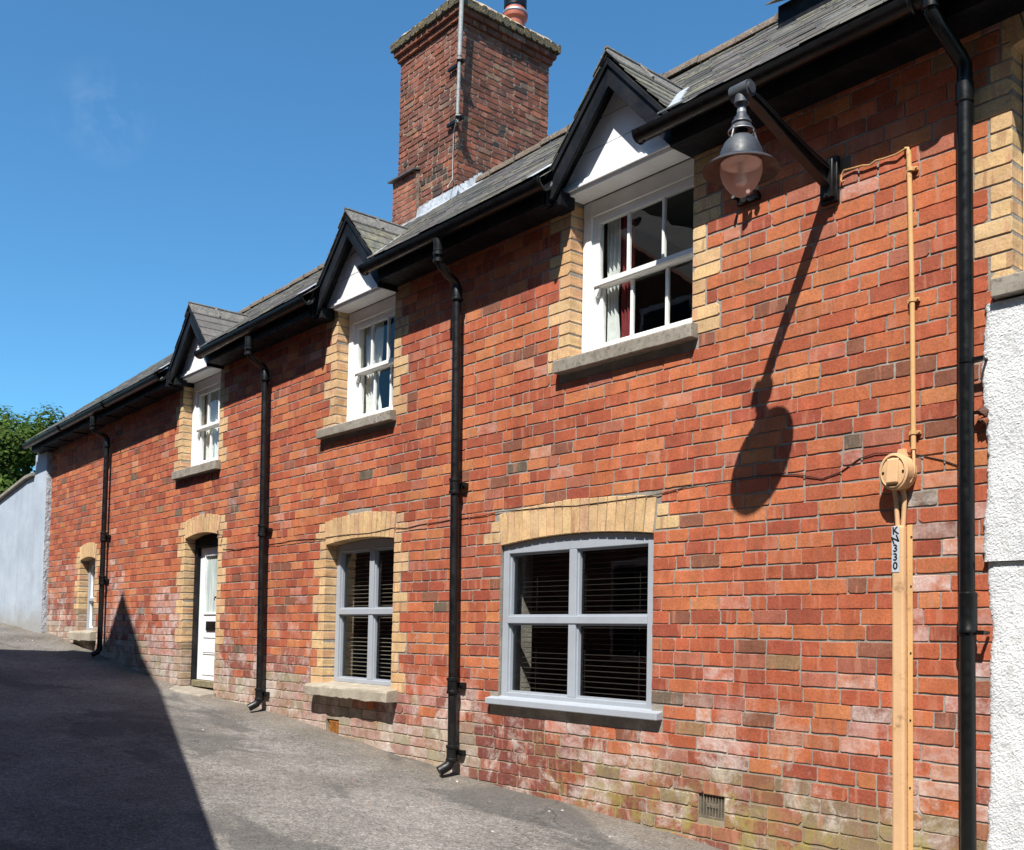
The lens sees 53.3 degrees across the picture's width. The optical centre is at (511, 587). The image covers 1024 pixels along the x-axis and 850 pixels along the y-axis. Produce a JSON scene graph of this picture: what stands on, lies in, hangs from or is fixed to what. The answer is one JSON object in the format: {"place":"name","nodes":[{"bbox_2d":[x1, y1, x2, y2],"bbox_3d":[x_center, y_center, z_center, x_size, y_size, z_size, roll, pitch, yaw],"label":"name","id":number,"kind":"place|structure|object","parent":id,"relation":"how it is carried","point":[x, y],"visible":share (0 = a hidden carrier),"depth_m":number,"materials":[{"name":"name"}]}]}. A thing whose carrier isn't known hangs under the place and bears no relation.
{"place":"outdoors","nodes":[
{"label":"outdoors","id":0,"kind":"place"},
{"bbox_2d":[0,403,65,494],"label":"tree","id":1,"kind":"object","parent":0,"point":[15,458],"visible":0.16,"depth_m":25.08,"materials":[{"name":"green plant"}]},
{"bbox_2d":[0,622,721,849],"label":"lane","id":2,"kind":"structure","parent":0,"point":[160,789],"depth_m":7.38,"materials":[{"name":"grey asphalt"}]},
{"bbox_2d":[0,451,52,632],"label":"rendered wall","id":3,"kind":"structure","parent":2,"relation":"on","point":[25,509],"depth_m":17.61,"materials":[{"name":"paint"}]},
{"bbox_2d":[0,635,676,848],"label":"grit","id":4,"kind":"object","parent":2,"relation":"on","point":[308,744],"visible":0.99,"depth_m":8.82,"materials":[{"name":"grey gravel"}]},
{"bbox_2d":[21,0,1023,849],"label":"brick cottage","id":5,"kind":"structure","parent":2,"relation":"on","point":[767,340],"depth_m":7.32,"materials":[{"name":"brick"}]},
{"bbox_2d":[68,558,96,640],"bbox_3d":[-6.376,0.171,15.426,0.314,1.270,1.000,3,-4,-40],"label":"casement window","id":6,"kind":"structure","parent":5,"relation":"in","point":[88,634],"depth_m":15.68,"materials":[{"name":"white paint"}]},
{"bbox_2d":[90,416,110,656],"bbox_3d":[-5.961,-0.731,14.635,0.337,3.450,0.174,3,-4,-40],"label":"drainpipe","id":7,"kind":"object","parent":5,"relation":"attached to","point":[104,536],"visible":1,"depth_m":14.65,"materials":[{"name":"black paint"}]},
{"bbox_2d":[169,534,218,696],"bbox_3d":[-3.758,0.368,12.262,0.440,2.061,1.153,3,-4,-40],"label":"door","id":8,"kind":"structure","parent":5,"relation":"in","point":[206,555],"depth_m":12.50,"materials":[{"name":"white paint"}]},
{"bbox_2d":[171,373,220,480],"bbox_3d":[-3.761,-1.993,12.528,0.313,1.244,1.300,3,-4,-40],"label":"sash window","id":9,"kind":"structure","parent":5,"relation":"in","point":[211,384],"depth_m":12.74,"materials":[{"name":"white paint"}]},
{"bbox_2d":[205,390,218,459],"bbox_3d":[-3.619,-2.005,12.636,0.035,0.960,0.840,3,-4,-40],"label":"curtain","id":10,"kind":"object","parent":5,"relation":"hanging from","point":[214,408],"visible":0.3,"depth_m":12.77,"materials":[{"name":"white fabric"}]},
{"bbox_2d":[244,336,272,710],"bbox_3d":[-2.728,-0.685,10.824,0.337,3.970,0.236,3,-4,-40],"label":"drainpipe","id":11,"kind":"object","parent":5,"relation":"attached to","point":[263,531],"visible":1,"depth_m":10.85,"materials":[{"name":"black paint"}]},
{"bbox_2d":[304,538,397,702],"bbox_3d":[-1.430,0.285,9.554,0.330,1.501,1.445,3,-4,-40],"label":"picture window","id":12,"kind":"structure","parent":5,"relation":"in","point":[369,689],"depth_m":9.59,"materials":[{"name":"grey paint"}]},
{"bbox_2d":[316,295,396,439],"bbox_3d":[-1.392,-2.106,9.747,0.313,1.244,1.310,3,-4,-40],"label":"sash window","id":13,"kind":"structure","parent":5,"relation":"in","point":[383,310],"depth_m":9.84,"materials":[{"name":"white paint"}]},
{"bbox_2d":[350,550,393,679],"bbox_3d":[-1.248,0.237,9.701,0.056,1.268,1.000,3,-4,-40],"label":"venetian blind","id":14,"kind":"object","parent":5,"relation":"hanging from","point":[361,629],"visible":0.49,"depth_m":9.87,"materials":[{"name":"black plastic"}]},
{"bbox_2d":[366,321,383,412],"bbox_3d":[-1.342,-2.104,9.960,0.042,0.960,0.310,3,-4,-40],"label":"curtain","id":15,"kind":"object","parent":5,"relation":"hanging from","point":[379,341],"visible":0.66,"depth_m":9.95,"materials":[{"name":"white fabric"}]},
{"bbox_2d":[433,237,468,775],"bbox_3d":[-0.528,-0.662,8.232,0.337,4.330,0.210,3,-4,-40],"label":"drainpipe","id":16,"kind":"object","parent":5,"relation":"attached to","point":[453,751],"visible":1,"depth_m":8.26,"materials":[{"name":"black paint"}]},
{"bbox_2d":[446,0,464,187],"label":"aerial mast","id":17,"kind":"object","parent":5,"relation":"attached to","point":[457,65],"visible":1,"depth_m":12.12,"materials":[{"name":"grey metal"}]},
{"bbox_2d":[485,532,661,720],"bbox_3d":[0.432,0.247,7.342,0.158,1.273,1.768,3,-4,-40],"label":"picture window","id":18,"kind":"structure","parent":5,"relation":"in","point":[575,544],"depth_m":7.34,"materials":[{"name":"grey paint"}]},
{"bbox_2d":[521,548,647,696],"bbox_3d":[0.554,0.236,7.425,0.056,1.126,1.400,3,-4,-40],"label":"venetian blind","id":19,"kind":"object","parent":5,"relation":"hanging from","point":[590,627],"visible":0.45,"depth_m":7.37,"materials":[{"name":"black plastic"}]},
{"bbox_2d":[231,452,957,549],"bbox_3d":[-0.513,-0.565,8.466,0.008,0.166,8.753,3,-4,-40],"label":"wire","id":20,"kind":"object","parent":5,"relation":"attached to","point":[642,496],"visible":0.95,"depth_m":6.68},
{"bbox_2d":[607,218,620,341],"bbox_3d":[0.751,-2.218,7.495,0.037,1.000,0.140,3,-4,-40],"label":"curtain","id":21,"kind":"object","parent":5,"relation":"hanging from","point":[614,260],"visible":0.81,"depth_m":7.49,"materials":[{"name":"white fabric"}]},
{"bbox_2d":[552,158,697,374],"bbox_3d":[0.847,-2.221,7.118,0.313,1.289,1.300,3,-4,-40],"label":"sash window","id":22,"kind":"structure","parent":5,"relation":"in","point":[679,178],"depth_m":7.24,"materials":[{"name":"white paint"}]},
{"bbox_2d":[621,212,635,337],"bbox_3d":[0.846,-2.210,7.405,0.047,1.020,0.140,3,-4,-40],"label":"curtain","id":23,"kind":"object","parent":5,"relation":"hanging from","point":[626,288],"visible":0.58,"depth_m":7.41,"materials":[{"name":"fabric"}]},
{"bbox_2d":[731,186,760,206],"bbox_3d":[1.437,-2.389,6.231,0.092,0.079,0.187,3,-4,-40],"label":"cable bracket","id":24,"kind":"object","parent":5,"relation":"attached to","point":[743,200],"visible":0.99,"depth_m":6.21,"materials":[{"name":"black metal"}]},
{"bbox_2d":[702,79,839,206],"bbox_3d":[1.434,-2.310,5.499,1.035,0.606,0.396,3,-4,-40],"label":"wall lamp","id":25,"kind":"object","parent":5,"relation":"attached to","point":[743,160],"visible":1,"depth_m":5.37,"materials":[{"name":"black metal"}]},
{"bbox_2d":[840,149,903,183],"bbox_3d":[1.988,-2.330,5.628,0.017,0.077,0.392,3,-4,-40],"label":"lamp cable","id":26,"kind":"object","parent":5,"relation":"attached to","point":[870,164],"visible":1,"depth_m":5.64,"materials":[{"name":"orange plastic"}]},
{"bbox_2d":[879,449,916,490],"bbox_3d":[2.034,-0.626,5.383,0.119,0.227,0.170,3,-4,-40],"label":"junction box","id":27,"kind":"object","parent":5,"relation":"attached to","point":[898,470],"visible":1,"depth_m":5.34,"materials":[{"name":"paint"}]},
{"bbox_2d":[891,489,912,849],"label":"cable cover","id":28,"kind":"object","parent":5,"relation":"attached to","point":[902,588],"visible":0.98,"depth_m":5.34,"materials":[{"name":"paint"}]},
{"bbox_2d":[904,147,921,449],"bbox_3d":[2.122,-1.550,5.408,0.036,1.646,0.091,3,-4,-40],"label":"cable conduit","id":29,"kind":"object","parent":5,"relation":"attached to","point":[912,300],"visible":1,"depth_m":5.39,"materials":[{"name":"paint"}]},
{"bbox_2d":[921,0,989,849],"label":"drainpipe","id":30,"kind":"object","parent":5,"relation":"attached to","point":[968,631],"visible":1,"depth_m":5.07,"materials":[{"name":"black paint"}]},
{"bbox_2d":[974,12,1023,849],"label":"rendered house","id":31,"kind":"structure","parent":2,"relation":"on","point":[1001,411],"depth_m":5.00,"materials":[{"name":"paint"}]},
{"bbox_2d":[1023,55,1023,231],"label":"window frame","id":32,"kind":"structure","parent":31,"relation":"in","point":[1023,55],"depth_m":5.13,"materials":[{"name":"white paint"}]},
{"bbox_2d":[0,0,788,472],"label":"sky","id":33,"kind":"structure","parent":0,"point":[157,157],"materials":[{"name":"blue"}]}
]}

